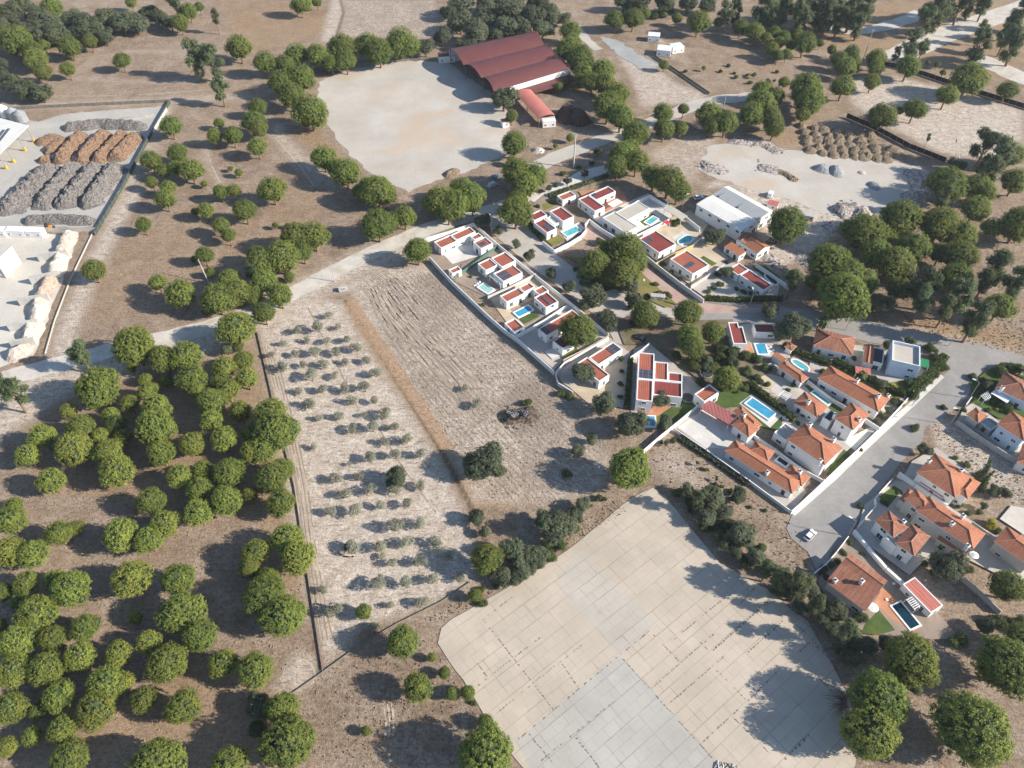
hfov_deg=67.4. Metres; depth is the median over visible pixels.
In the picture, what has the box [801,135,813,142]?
straw manure heap
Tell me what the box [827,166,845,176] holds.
gravel heap
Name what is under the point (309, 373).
olive tree
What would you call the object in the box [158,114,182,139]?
stone pine
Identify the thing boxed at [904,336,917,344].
oak tree
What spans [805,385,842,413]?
lawn
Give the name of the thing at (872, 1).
tall pine
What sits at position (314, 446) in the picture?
olive tree
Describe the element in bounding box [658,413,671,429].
oak tree
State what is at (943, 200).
tall pine
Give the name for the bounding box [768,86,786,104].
stone pine
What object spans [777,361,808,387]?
tiled house
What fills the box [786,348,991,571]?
street asphalt
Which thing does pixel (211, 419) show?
stone pine
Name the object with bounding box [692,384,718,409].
garage
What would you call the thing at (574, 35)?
stone pine
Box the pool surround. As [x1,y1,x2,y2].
[740,394,781,426]
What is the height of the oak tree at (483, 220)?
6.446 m
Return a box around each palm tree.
[816,316,830,329]
[856,370,867,380]
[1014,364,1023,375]
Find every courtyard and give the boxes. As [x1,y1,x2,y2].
[426,227,494,274]
[455,248,533,296]
[490,278,565,329]
[519,305,605,368]
[530,195,578,238]
[557,338,629,407]
[631,344,702,426]
[640,211,707,258]
[659,239,728,284]
[739,323,790,358]
[901,447,977,492]
[958,403,1021,457]
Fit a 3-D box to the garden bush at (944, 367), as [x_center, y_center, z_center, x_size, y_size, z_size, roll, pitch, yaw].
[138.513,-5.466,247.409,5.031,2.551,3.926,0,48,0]
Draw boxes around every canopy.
[608,199,621,211]
[663,205,687,223]
[917,358,928,372]
[990,390,1010,402]
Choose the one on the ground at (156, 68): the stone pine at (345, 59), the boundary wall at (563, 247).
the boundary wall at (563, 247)
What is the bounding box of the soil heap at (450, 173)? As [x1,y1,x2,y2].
[439,169,461,178]
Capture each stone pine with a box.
[0,22,33,56]
[0,506,29,534]
[0,534,25,568]
[0,582,14,602]
[0,617,7,633]
[0,623,38,657]
[0,651,31,691]
[0,691,31,725]
[0,735,19,758]
[2,496,23,509]
[9,593,27,609]
[10,593,61,632]
[11,569,39,595]
[13,444,42,466]
[16,539,50,568]
[20,725,44,747]
[21,40,44,57]
[23,47,49,68]
[26,424,57,449]
[26,649,64,688]
[27,700,47,720]
[32,62,53,83]
[33,467,66,494]
[34,624,68,651]
[38,39,50,53]
[39,0,64,16]
[40,569,65,588]
[40,677,76,715]
[41,519,73,545]
[45,713,80,747]
[46,736,90,767]
[48,569,91,608]
[53,429,94,467]
[57,33,81,60]
[58,61,75,79]
[59,402,77,418]
[63,413,95,437]
[63,641,98,671]
[68,520,85,535]
[68,613,102,641]
[72,365,120,409]
[72,690,117,734]
[80,257,106,282]
[81,33,98,52]
[84,663,128,699]
[89,438,123,463]
[90,427,110,442]
[97,454,136,489]
[99,407,120,421]
[101,516,138,553]
[102,638,134,668]
[103,414,128,433]
[109,324,156,368]
[109,559,156,598]
[111,52,131,72]
[112,429,133,446]
[117,671,135,694]
[119,394,139,413]
[124,736,189,767]
[125,0,136,11]
[127,366,136,372]
[128,609,143,624]
[129,685,160,714]
[131,526,165,555]
[132,486,166,513]
[134,405,178,446]
[134,629,162,655]
[135,216,151,234]
[135,381,158,398]
[137,373,151,383]
[139,149,162,173]
[140,393,173,413]
[143,639,188,684]
[144,175,158,191]
[145,439,175,466]
[147,274,167,293]
[148,344,173,373]
[148,510,181,537]
[153,187,176,211]
[153,591,208,634]
[155,163,170,179]
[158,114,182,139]
[158,179,177,193]
[158,375,172,387]
[159,562,195,595]
[162,685,201,726]
[163,278,196,309]
[165,463,193,489]
[166,141,188,161]
[167,160,180,179]
[167,340,204,371]
[170,12,189,34]
[173,363,208,390]
[177,618,219,653]
[178,157,205,184]
[178,431,205,455]
[179,1,197,22]
[183,498,215,526]
[185,476,214,502]
[187,383,205,396]
[190,207,197,216]
[190,256,198,264]
[191,459,213,479]
[193,387,229,413]
[194,0,204,15]
[194,246,214,266]
[196,201,214,221]
[198,282,236,315]
[199,409,222,431]
[200,180,207,188]
[201,309,209,315]
[205,266,215,277]
[206,128,222,147]
[206,648,240,679]
[209,374,223,388]
[209,744,251,767]
[210,425,239,452]
[211,355,237,378]
[211,457,246,487]
[211,485,242,517]
[212,184,227,202]
[212,217,229,233]
[213,117,224,129]
[214,310,256,343]
[215,268,241,285]
[216,378,240,401]
[220,228,236,245]
[222,125,242,147]
[222,278,252,307]
[223,33,252,63]
[227,183,241,200]
[228,399,252,423]
[232,198,257,224]
[232,342,243,351]
[232,350,254,368]
[234,168,243,177]
[234,367,257,389]
[236,559,260,580]
[236,649,274,690]
[238,439,258,463]
[238,538,270,563]
[239,110,267,130]
[240,422,255,441]
[240,572,285,616]
[241,486,258,502]
[244,247,276,276]
[244,286,263,306]
[246,245,264,255]
[247,136,267,159]
[248,98,267,113]
[248,269,277,295]
[248,435,278,462]
[249,118,268,140]
[249,396,287,422]
[250,302,277,324]
[250,410,301,452]
[252,49,276,77]
[253,460,289,493]
[255,711,316,767]
[256,175,289,204]
[256,567,282,581]
[257,593,307,638]
[262,690,299,724]
[264,238,301,272]
[265,487,296,519]
[266,69,292,93]
[267,282,292,308]
[268,522,305,555]
[272,222,278,229]
[275,53,294,71]
[275,458,295,479]
[277,81,306,108]
[278,539,315,577]
[279,221,310,245]
[283,42,306,64]
[283,271,294,282]
[288,62,316,93]
[289,0,311,17]
[290,92,329,131]
[295,241,312,263]
[301,220,331,251]
[305,42,329,70]
[309,145,336,172]
[312,0,321,10]
[323,55,338,75]
[324,158,339,175]
[326,32,358,56]
[329,157,361,188]
[334,50,356,74]
[351,183,362,197]
[353,31,380,61]
[355,602,371,620]
[356,182,378,208]
[357,176,369,185]
[359,207,395,242]
[360,175,395,207]
[360,725,371,736]
[364,35,394,67]
[377,185,398,209]
[385,622,419,659]
[386,25,415,58]
[388,211,399,233]
[394,204,417,229]
[401,237,432,265]
[403,670,433,704]
[407,33,421,58]
[421,183,452,216]
[421,196,431,215]
[427,652,436,662]
[436,201,460,224]
[438,666,450,679]
[444,188,470,219]
[445,687,458,700]
[449,176,474,191]
[457,181,486,211]
[457,717,513,767]
[459,685,474,700]
[467,196,482,215]
[467,588,482,601]
[469,543,504,575]
[476,713,493,726]
[496,194,534,229]
[500,157,530,184]
[501,129,528,155]
[505,190,527,200]
[506,109,517,124]
[510,170,539,197]
[526,160,547,186]
[553,34,579,64]
[554,81,563,93]
[557,311,600,347]
[558,20,581,37]
[562,78,570,87]
[566,32,581,43]
[566,43,595,71]
[566,133,574,141]
[573,61,594,87]
[573,82,580,90]
[578,247,610,278]
[581,72,598,96]
[590,57,616,75]
[592,90,622,124]
[596,70,616,93]
[597,239,612,260]
[602,9,624,32]
[604,154,627,179]
[606,80,630,105]
[606,102,635,132]
[606,230,645,262]
[606,257,640,287]
[606,445,650,490]
[607,140,632,159]
[621,119,650,144]
[623,7,644,31]
[623,249,648,272]
[625,138,640,151]
[625,148,649,176]
[630,300,660,327]
[638,7,650,17]
[640,163,660,191]
[650,163,686,198]
[653,102,673,120]
[653,117,675,141]
[658,59,669,71]
[665,178,692,204]
[671,12,682,26]
[672,299,703,324]
[674,120,687,138]
[676,323,702,342]
[677,103,689,118]
[677,336,705,359]
[686,9,711,36]
[694,100,721,124]
[701,116,720,138]
[701,320,726,343]
[712,365,741,392]
[713,15,722,31]
[716,109,738,137]
[732,18,749,38]
[738,100,763,129]
[744,22,765,45]
[746,87,777,109]
[751,79,772,91]
[760,32,772,46]
[761,105,782,124]
[763,115,785,140]
[764,41,779,59]
[767,205,809,244]
[768,25,782,42]
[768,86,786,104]
[772,48,783,64]
[773,36,785,47]
[776,30,791,42]
[778,76,790,90]
[783,48,791,62]
[785,39,795,49]
[788,70,824,100]
[790,28,801,39]
[791,30,817,57]
[792,85,826,115]
[794,106,811,122]
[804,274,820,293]
[807,241,853,283]
[816,38,824,49]
[816,271,871,323]
[827,44,836,57]
[829,50,848,65]
[829,74,857,101]
[833,56,856,76]
[834,257,868,284]
[836,213,890,252]
[838,703,903,761]
[843,43,860,57]
[846,666,910,727]
[849,54,861,69]
[858,239,891,268]
[862,268,879,294]
[863,73,881,92]
[865,101,898,131]
[866,47,888,63]
[867,57,885,74]
[873,245,917,281]
[879,198,926,236]
[881,630,941,688]
[885,276,911,300]
[886,224,899,244]
[894,53,922,81]
[895,229,933,262]
[896,105,904,114]
[903,97,928,123]
[921,164,972,202]
[921,205,961,244]
[928,689,1016,767]
[930,242,948,265]
[934,61,940,68]
[934,83,960,109]
[937,261,975,293]
[939,69,946,76]
[940,239,980,267]
[945,217,978,244]
[948,60,991,98]
[958,194,992,222]
[965,173,994,199]
[970,632,1023,701]
[974,181,997,199]
[979,217,1004,240]
[982,292,1020,321]
[986,568,1023,602]
[995,80,1020,103]
[998,205,1023,243]
[999,166,1023,196]
[1001,622,1023,647]
[1005,140,1023,166]
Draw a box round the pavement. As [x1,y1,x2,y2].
[792,375,943,514]
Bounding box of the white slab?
[1000,505,1023,533]
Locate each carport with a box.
[699,400,736,430]
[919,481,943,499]
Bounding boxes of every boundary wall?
[44,227,95,231]
[44,230,93,353]
[95,107,166,227]
[122,114,153,118]
[424,222,473,241]
[429,256,553,374]
[474,223,608,335]
[488,273,535,299]
[515,304,566,337]
[542,219,589,253]
[555,337,608,392]
[563,335,608,362]
[590,219,614,238]
[630,343,649,357]
[636,219,669,238]
[637,194,665,207]
[644,404,698,452]
[646,255,703,302]
[656,244,693,264]
[674,427,792,513]
[686,217,699,231]
[690,264,723,288]
[753,435,824,482]
[756,264,787,289]
[790,480,825,514]
[806,380,878,430]
[813,536,848,574]
[825,430,877,481]
[852,529,904,585]
[856,506,875,529]
[874,478,892,505]
[878,398,907,431]
[896,472,947,506]
[955,420,1016,463]
[961,577,1001,613]
[971,521,995,539]
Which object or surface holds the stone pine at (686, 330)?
on the ground at (156, 68)
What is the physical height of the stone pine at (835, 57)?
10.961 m
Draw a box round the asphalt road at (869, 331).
[674,302,1023,375]
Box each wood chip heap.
[33,133,63,146]
[37,156,51,164]
[44,136,69,155]
[51,130,90,163]
[73,129,112,164]
[90,130,128,163]
[108,131,143,161]
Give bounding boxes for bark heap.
[0,162,62,215]
[22,213,97,226]
[33,161,83,211]
[56,160,105,211]
[62,118,148,131]
[79,160,127,211]
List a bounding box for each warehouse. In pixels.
[0,118,34,168]
[695,186,772,240]
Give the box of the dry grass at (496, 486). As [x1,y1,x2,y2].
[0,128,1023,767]
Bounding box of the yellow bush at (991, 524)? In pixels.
[985,518,996,529]
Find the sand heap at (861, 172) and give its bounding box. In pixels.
[857,170,865,174]
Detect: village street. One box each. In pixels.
[489,210,674,344]
[583,224,761,312]
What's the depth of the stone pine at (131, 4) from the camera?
434.38 m
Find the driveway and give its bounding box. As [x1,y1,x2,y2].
[679,410,751,447]
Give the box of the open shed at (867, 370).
[854,366,870,376]
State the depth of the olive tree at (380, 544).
201.46 m
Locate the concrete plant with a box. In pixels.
[0,244,21,277]
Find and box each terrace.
[444,242,479,263]
[510,299,544,325]
[544,348,559,358]
[560,222,584,240]
[592,193,671,232]
[645,405,669,421]
[672,231,695,247]
[676,408,806,509]
[689,262,779,296]
[745,342,753,352]
[772,377,790,398]
[782,383,850,463]
[786,355,813,376]
[809,345,924,414]
[843,428,874,449]
[875,588,917,631]
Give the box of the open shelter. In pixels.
[517,89,554,118]
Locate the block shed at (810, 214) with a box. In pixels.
[803,210,814,221]
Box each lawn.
[519,312,538,322]
[542,200,557,209]
[547,235,564,245]
[561,348,578,358]
[579,279,613,290]
[639,213,656,225]
[640,289,670,306]
[657,400,695,428]
[701,256,716,265]
[714,388,781,430]
[753,265,779,278]
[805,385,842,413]
[826,450,849,474]
[830,364,916,398]
[862,610,894,634]
[879,486,901,507]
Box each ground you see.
[0,0,1023,767]
[0,106,164,227]
[0,234,77,367]
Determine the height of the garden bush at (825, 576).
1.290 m
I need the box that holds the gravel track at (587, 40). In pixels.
[579,25,602,50]
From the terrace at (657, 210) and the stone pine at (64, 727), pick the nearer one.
the stone pine at (64, 727)
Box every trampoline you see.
[682,390,693,402]
[700,369,713,377]
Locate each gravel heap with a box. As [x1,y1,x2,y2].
[812,164,828,174]
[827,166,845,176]
[868,182,882,190]
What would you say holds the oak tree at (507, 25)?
on the ground at (156, 68)
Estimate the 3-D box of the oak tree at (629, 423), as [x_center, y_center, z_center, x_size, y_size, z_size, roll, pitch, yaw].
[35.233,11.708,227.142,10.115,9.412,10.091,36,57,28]
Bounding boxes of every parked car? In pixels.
[492,174,499,179]
[634,334,647,341]
[693,195,704,199]
[724,258,734,264]
[765,238,777,244]
[768,363,777,368]
[803,529,816,541]
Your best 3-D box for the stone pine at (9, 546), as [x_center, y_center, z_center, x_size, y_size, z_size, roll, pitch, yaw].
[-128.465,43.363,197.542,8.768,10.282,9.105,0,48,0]
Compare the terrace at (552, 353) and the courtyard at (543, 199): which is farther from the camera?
the courtyard at (543, 199)
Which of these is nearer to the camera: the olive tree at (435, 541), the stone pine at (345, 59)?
the olive tree at (435, 541)
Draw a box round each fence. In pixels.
[7,99,168,108]
[94,99,170,234]
[257,334,322,670]
[290,581,470,693]
[313,58,434,69]
[453,245,497,279]
[653,54,709,93]
[846,113,946,161]
[884,61,1023,107]
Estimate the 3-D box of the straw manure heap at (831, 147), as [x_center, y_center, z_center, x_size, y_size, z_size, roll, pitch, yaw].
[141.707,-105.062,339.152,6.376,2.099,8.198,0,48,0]
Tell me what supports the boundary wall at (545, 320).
on the ground at (156, 68)
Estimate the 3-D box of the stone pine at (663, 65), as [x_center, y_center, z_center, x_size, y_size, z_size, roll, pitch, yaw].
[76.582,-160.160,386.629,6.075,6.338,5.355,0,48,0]
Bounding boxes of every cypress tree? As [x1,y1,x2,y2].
[970,459,993,487]
[978,470,994,492]
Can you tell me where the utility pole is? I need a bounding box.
[573,133,577,167]
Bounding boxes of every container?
[0,226,6,236]
[3,226,26,236]
[23,227,46,237]
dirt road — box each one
[1,193,538,381]
[531,92,750,169]
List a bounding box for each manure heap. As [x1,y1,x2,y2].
[794,122,808,129]
[797,128,810,135]
[799,140,812,146]
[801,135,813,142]
[801,146,817,152]
[809,124,818,130]
[811,131,822,136]
[812,142,823,150]
[814,136,823,145]
[817,150,827,156]
[818,125,831,133]
[822,132,834,137]
[823,137,833,145]
[825,143,837,150]
[828,150,839,157]
[832,127,842,134]
[832,134,845,140]
[834,140,844,146]
[837,145,849,152]
[839,151,849,158]
[842,129,852,135]
[844,134,853,140]
[844,141,857,147]
[849,146,859,153]
[849,153,857,159]
[852,129,863,136]
[854,136,866,142]
[857,141,870,147]
[857,152,866,160]
[859,147,872,153]
[863,130,876,138]
[865,152,873,160]
[867,138,880,144]
[868,144,881,149]
[869,148,881,153]
[872,154,882,163]
[879,151,892,156]
[881,144,902,156]
[882,156,893,164]
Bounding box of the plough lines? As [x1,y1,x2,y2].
[264,270,582,735]
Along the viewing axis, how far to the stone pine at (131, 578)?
188.57 m
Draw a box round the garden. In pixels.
[970,367,1023,418]
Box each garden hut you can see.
[449,266,461,278]
[504,318,523,335]
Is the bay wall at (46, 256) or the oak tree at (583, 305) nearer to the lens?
the oak tree at (583, 305)
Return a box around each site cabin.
[647,32,659,42]
[656,44,671,57]
[669,42,684,53]
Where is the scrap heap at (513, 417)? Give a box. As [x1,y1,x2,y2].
[497,404,539,429]
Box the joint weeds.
[478,576,836,766]
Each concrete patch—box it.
[516,655,719,767]
[557,552,655,653]
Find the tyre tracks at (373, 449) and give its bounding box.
[107,89,959,735]
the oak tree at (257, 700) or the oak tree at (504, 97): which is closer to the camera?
the oak tree at (257, 700)
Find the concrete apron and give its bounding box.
[438,488,856,767]
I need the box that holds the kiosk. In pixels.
[784,342,796,354]
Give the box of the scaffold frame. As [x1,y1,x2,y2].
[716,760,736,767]
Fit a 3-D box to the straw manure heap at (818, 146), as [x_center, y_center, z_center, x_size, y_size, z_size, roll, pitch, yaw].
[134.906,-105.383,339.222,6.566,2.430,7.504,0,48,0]
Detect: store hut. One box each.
[541,116,555,127]
[650,293,664,301]
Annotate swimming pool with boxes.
[476,282,494,294]
[512,305,533,318]
[561,225,581,237]
[643,215,659,225]
[645,415,656,427]
[677,235,693,244]
[744,396,776,420]
[754,343,769,354]
[764,274,778,285]
[774,455,790,468]
[791,358,809,371]
[810,389,831,405]
[889,600,921,630]
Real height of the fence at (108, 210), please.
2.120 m
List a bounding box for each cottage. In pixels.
[723,242,746,261]
[736,232,753,247]
[742,237,770,259]
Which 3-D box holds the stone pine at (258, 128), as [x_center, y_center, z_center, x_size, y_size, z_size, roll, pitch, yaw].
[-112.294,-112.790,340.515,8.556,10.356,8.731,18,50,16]
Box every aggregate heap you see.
[4,343,38,359]
[18,322,43,339]
[25,297,51,321]
[35,274,63,297]
[46,252,70,275]
[53,230,77,252]
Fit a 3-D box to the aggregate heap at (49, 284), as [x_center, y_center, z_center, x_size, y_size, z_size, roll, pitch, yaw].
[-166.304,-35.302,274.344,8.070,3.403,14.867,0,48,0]
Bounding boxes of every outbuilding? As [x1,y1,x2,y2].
[557,191,575,206]
[771,352,786,364]
[899,577,942,616]
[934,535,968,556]
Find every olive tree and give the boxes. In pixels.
[267,351,274,357]
[277,361,286,372]
[279,340,287,345]
[291,350,298,357]
[293,325,302,333]
[295,387,302,395]
[299,361,306,367]
[304,336,310,343]
[304,398,315,409]
[305,367,317,380]
[308,346,321,355]
[310,442,316,450]
[312,319,323,331]
[314,414,323,420]
[317,359,329,368]
[317,384,326,392]
[318,585,326,593]
[322,337,330,344]
[323,602,342,617]
[324,312,332,318]
[324,506,336,515]
[328,472,342,482]
[329,347,339,356]
[330,371,338,379]
[333,411,344,419]
[334,323,341,330]
[337,488,350,498]
[340,382,349,393]
[342,357,349,365]
[343,336,350,342]
[345,539,361,554]
[346,395,357,404]
[347,421,356,433]
[348,503,361,516]
[349,342,361,351]
[353,471,363,480]
[357,381,370,391]
[362,356,370,363]
[363,483,377,495]
[365,450,375,462]
[367,419,379,431]
[368,623,376,630]
[369,368,381,375]
[369,573,386,591]
[369,622,379,629]
[370,396,377,403]
[374,540,385,552]
[376,500,385,509]
[378,406,390,419]
[379,436,389,446]
[379,552,385,559]
[385,518,405,531]
[386,485,401,493]
[386,558,396,566]
[386,601,393,608]
[388,422,399,429]
[388,449,400,458]
[399,574,411,588]
[400,433,412,444]
[400,534,414,548]
[402,498,412,508]
[412,555,427,566]
[413,516,424,529]
[414,597,429,608]
[415,448,427,457]
[415,480,424,490]
[427,573,438,584]
[429,534,443,551]
[443,550,454,560]
[456,573,464,582]
[462,384,468,391]
[471,399,482,408]
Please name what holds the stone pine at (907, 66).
on the ground at (156, 68)
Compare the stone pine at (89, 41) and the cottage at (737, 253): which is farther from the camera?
the stone pine at (89, 41)
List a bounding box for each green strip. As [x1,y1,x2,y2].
[564,255,676,303]
[617,319,767,382]
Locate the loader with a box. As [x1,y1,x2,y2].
[44,223,54,227]
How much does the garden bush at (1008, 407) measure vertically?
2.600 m
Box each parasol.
[868,603,878,611]
[969,551,978,558]
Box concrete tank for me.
[338,286,347,291]
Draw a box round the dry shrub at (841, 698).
[820,683,849,720]
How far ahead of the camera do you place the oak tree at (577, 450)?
221.57 m
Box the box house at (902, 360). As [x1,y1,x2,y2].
[885,340,919,379]
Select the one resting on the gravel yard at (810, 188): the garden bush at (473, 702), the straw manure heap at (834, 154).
the straw manure heap at (834, 154)
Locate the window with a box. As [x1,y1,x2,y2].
[875,532,882,540]
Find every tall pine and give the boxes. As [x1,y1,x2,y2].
[0,376,29,413]
[66,339,91,368]
[165,0,182,14]
[181,37,204,81]
[197,41,224,75]
[209,72,229,106]
[210,8,219,33]
[245,261,257,277]
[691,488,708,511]
[716,0,735,33]
[730,0,742,29]
[749,0,776,30]
[756,559,779,581]
[764,0,787,28]
[771,567,792,591]
[777,0,793,27]
[783,268,804,299]
[786,0,814,32]
[789,570,815,601]
[803,0,817,24]
[806,593,826,617]
[808,0,826,32]
[815,0,839,37]
[828,5,851,38]
[830,0,844,15]
[838,617,862,642]
[841,0,864,32]
[846,1,874,40]
[863,0,875,23]
[891,46,901,62]
[901,26,924,56]
[910,264,944,309]
[911,282,936,322]
[917,0,952,34]
[917,4,937,31]
[919,38,930,57]
[924,133,931,147]
[933,183,954,207]
[935,0,956,26]
[935,292,957,327]
[943,276,978,321]
[949,0,976,25]
[958,299,996,342]
[960,0,983,20]
[964,24,993,62]
[967,126,1003,167]
[971,154,1006,181]
[973,0,993,21]
[974,267,996,302]
[977,18,991,44]
[980,134,1020,173]
[985,246,1015,287]
[995,22,1017,56]
[999,24,1023,66]
[999,264,1023,300]
[1000,8,1023,33]
[1009,0,1023,23]
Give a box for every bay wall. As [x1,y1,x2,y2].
[6,319,40,331]
[9,337,37,346]
[17,293,50,305]
[28,270,60,284]
[36,250,70,261]
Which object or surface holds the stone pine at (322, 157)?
on the ground at (156, 68)
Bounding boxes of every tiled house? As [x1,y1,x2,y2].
[724,439,810,497]
[731,406,762,442]
[771,422,842,475]
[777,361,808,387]
[792,391,869,440]
[812,328,855,360]
[816,365,890,418]
[824,553,886,612]
[861,346,884,370]
[870,510,930,563]
[895,487,985,553]
[913,453,980,506]
[963,408,997,434]
[988,526,1023,572]
[990,410,1023,452]
[995,371,1023,410]
[1013,444,1023,473]
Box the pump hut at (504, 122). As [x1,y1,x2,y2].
[500,118,509,127]
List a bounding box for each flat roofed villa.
[434,227,492,256]
[478,252,521,288]
[500,282,557,314]
[529,206,573,239]
[537,310,578,355]
[578,186,615,217]
[578,342,622,388]
[602,201,649,235]
[634,352,681,412]
[639,230,675,260]
[669,250,708,280]
[726,322,746,350]
[728,263,771,295]
[751,323,773,338]
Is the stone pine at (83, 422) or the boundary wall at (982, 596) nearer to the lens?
the boundary wall at (982, 596)
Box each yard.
[317,60,509,191]
[570,356,623,408]
[698,143,930,216]
[758,374,786,402]
[817,537,955,638]
[857,480,1023,579]
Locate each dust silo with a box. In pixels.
[0,104,7,119]
[5,107,16,121]
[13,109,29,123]
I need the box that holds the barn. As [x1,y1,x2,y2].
[449,31,575,98]
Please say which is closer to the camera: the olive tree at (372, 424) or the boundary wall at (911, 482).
the boundary wall at (911, 482)
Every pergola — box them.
[489,275,501,289]
[769,385,782,399]
[777,390,791,403]
[903,596,919,613]
[978,391,990,404]
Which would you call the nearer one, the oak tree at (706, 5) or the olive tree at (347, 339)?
the olive tree at (347, 339)
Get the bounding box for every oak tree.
[0,0,23,26]
[0,17,10,31]
[0,57,8,69]
[0,69,8,75]
[0,73,23,93]
[8,0,39,18]
[10,77,35,100]
[16,17,42,34]
[26,4,50,18]
[29,83,53,102]
[32,26,51,42]
[33,9,63,27]
[42,20,66,43]
[57,29,72,41]
[58,7,82,28]
[69,11,91,35]
[81,14,106,33]
[86,31,99,45]
[94,7,118,29]
[94,27,114,45]
[108,10,131,35]
[121,10,149,34]
[138,4,156,21]
[148,7,167,27]
[160,15,175,31]
[221,343,233,354]
[245,689,269,721]
[384,464,406,487]
[385,480,395,487]
[417,38,434,56]
[433,24,451,46]
[439,5,456,18]
[446,0,475,12]
[446,9,471,34]
[454,39,466,46]
[461,38,477,45]
[462,440,503,481]
[464,16,489,41]
[468,508,484,526]
[474,0,496,14]
[474,213,490,228]
[476,7,500,27]
[478,525,489,536]
[487,26,502,39]
[488,567,502,580]
[490,87,520,111]
[492,224,503,235]
[492,464,506,476]
[493,15,517,37]
[494,0,524,4]
[494,0,527,18]
[496,567,512,588]
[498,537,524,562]
[508,558,530,580]
[510,570,522,586]
[512,15,531,34]
[512,238,520,248]
[520,4,546,30]
[522,248,535,261]
[522,545,536,563]
[525,0,549,6]
[527,562,536,575]
[531,545,550,559]
[532,556,546,568]
[533,19,555,39]
[534,509,572,547]
[536,508,549,526]
[539,1,560,24]
[545,267,555,278]
[556,12,571,23]
[562,280,575,292]
[563,178,571,185]
[563,518,577,536]
[565,513,577,520]
[569,506,583,519]
[570,362,595,380]
[570,443,585,456]
[575,496,590,511]
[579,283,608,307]
[579,299,593,310]
[580,169,588,177]
[586,434,597,445]
[591,390,616,415]
[593,147,604,156]
[596,308,619,332]
[614,0,633,11]
[615,411,650,436]
[622,279,639,293]
[624,293,643,307]
[628,0,650,9]
[653,389,671,406]
[654,0,675,10]
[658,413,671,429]
[677,482,694,497]
[678,0,698,14]
[690,503,705,512]
[695,356,704,362]
[697,0,715,14]
[697,508,716,525]
[703,228,726,244]
[703,355,713,363]
[703,364,710,371]
[703,484,725,511]
[711,379,718,388]
[711,530,723,542]
[716,503,733,519]
[719,266,734,277]
[719,534,733,551]
[726,354,739,366]
[727,519,757,547]
[728,544,742,559]
[730,485,746,504]
[747,547,766,565]
[761,301,780,319]
[772,322,789,340]
[781,310,813,339]
[781,582,797,598]
[791,599,808,615]
[805,572,816,582]
[808,583,820,600]
[816,612,831,624]
[823,623,839,637]
[824,597,848,621]
[831,633,847,647]
[840,649,862,668]
[847,635,871,651]
[865,635,878,655]
[869,292,897,313]
[875,379,889,387]
[877,635,892,650]
[878,634,888,649]
[882,340,891,349]
[884,406,893,413]
[901,266,918,284]
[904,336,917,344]
[907,683,923,696]
[916,441,931,454]
[927,548,970,584]
[947,156,967,170]
[975,617,995,634]
[980,502,988,509]
[982,380,994,392]
[986,488,996,496]
[989,483,1001,495]
[1000,487,1012,498]
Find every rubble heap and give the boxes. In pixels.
[533,148,544,153]
[697,161,726,175]
[727,134,784,155]
[754,164,779,174]
[761,253,782,268]
[776,169,798,181]
[793,247,811,266]
[817,219,840,232]
[826,196,875,218]
[898,166,935,204]
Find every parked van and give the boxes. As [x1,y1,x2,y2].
[487,180,498,188]
[767,190,773,197]
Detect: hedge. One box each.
[527,222,546,241]
[548,172,608,197]
[623,355,633,409]
[677,434,751,486]
[704,294,783,302]
[747,379,797,422]
[781,342,831,366]
[832,357,906,397]
[906,352,949,397]
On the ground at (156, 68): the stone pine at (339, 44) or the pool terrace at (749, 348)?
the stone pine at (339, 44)
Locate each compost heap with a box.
[554,103,576,122]
[569,109,593,127]
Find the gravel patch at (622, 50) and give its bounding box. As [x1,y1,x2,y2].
[599,36,658,68]
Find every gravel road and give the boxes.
[826,10,919,33]
[882,0,1022,61]
[965,55,1023,84]
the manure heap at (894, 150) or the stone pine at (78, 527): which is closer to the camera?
the stone pine at (78, 527)
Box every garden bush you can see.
[247,720,267,738]
[470,700,476,705]
[477,586,485,592]
[477,599,488,607]
[521,398,532,405]
[546,549,557,561]
[554,539,567,551]
[555,390,565,396]
[560,171,567,175]
[561,469,572,477]
[565,391,574,399]
[594,494,601,501]
[596,237,603,244]
[628,319,637,327]
[650,11,658,19]
[657,9,668,17]
[671,220,677,226]
[671,350,682,360]
[671,487,681,497]
[684,497,692,506]
[685,358,702,370]
[695,377,706,387]
[698,523,708,532]
[708,522,718,531]
[709,363,716,371]
[713,343,729,353]
[713,352,725,362]
[716,281,724,286]
[721,517,736,529]
[722,360,738,370]
[726,346,739,356]
[740,350,752,360]
[740,554,754,569]
[741,365,752,376]
[743,382,749,391]
[750,353,762,363]
[752,374,760,380]
[755,378,763,384]
[755,543,766,551]
[761,362,772,371]
[763,381,770,386]
[768,586,786,599]
[819,564,828,573]
[822,573,829,579]
[828,562,835,568]
[833,558,840,565]
[833,644,853,654]
[839,548,847,556]
[853,612,869,622]
[856,502,863,508]
[876,387,886,393]
[880,500,888,505]
[890,398,898,404]
[903,379,912,387]
[908,382,925,390]
[909,388,919,399]
[909,423,919,432]
[916,374,933,383]
[922,560,928,566]
[923,342,938,352]
[927,366,940,377]
[928,352,938,360]
[939,363,949,371]
[939,404,947,409]
[947,636,960,647]
[951,455,958,459]
[953,631,968,647]
[955,503,964,508]
[963,460,970,467]
[963,563,974,572]
[964,509,973,515]
[967,373,978,380]
[976,509,983,514]
[977,384,985,391]
[987,614,1008,631]
[988,400,995,405]
[992,397,1003,407]
[994,527,1002,534]
[995,365,1007,376]
[999,361,1016,370]
[1000,402,1013,414]
[1006,614,1023,625]
[1010,363,1022,373]
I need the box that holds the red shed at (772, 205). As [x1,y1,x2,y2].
[767,199,778,210]
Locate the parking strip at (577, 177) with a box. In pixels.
[531,165,610,201]

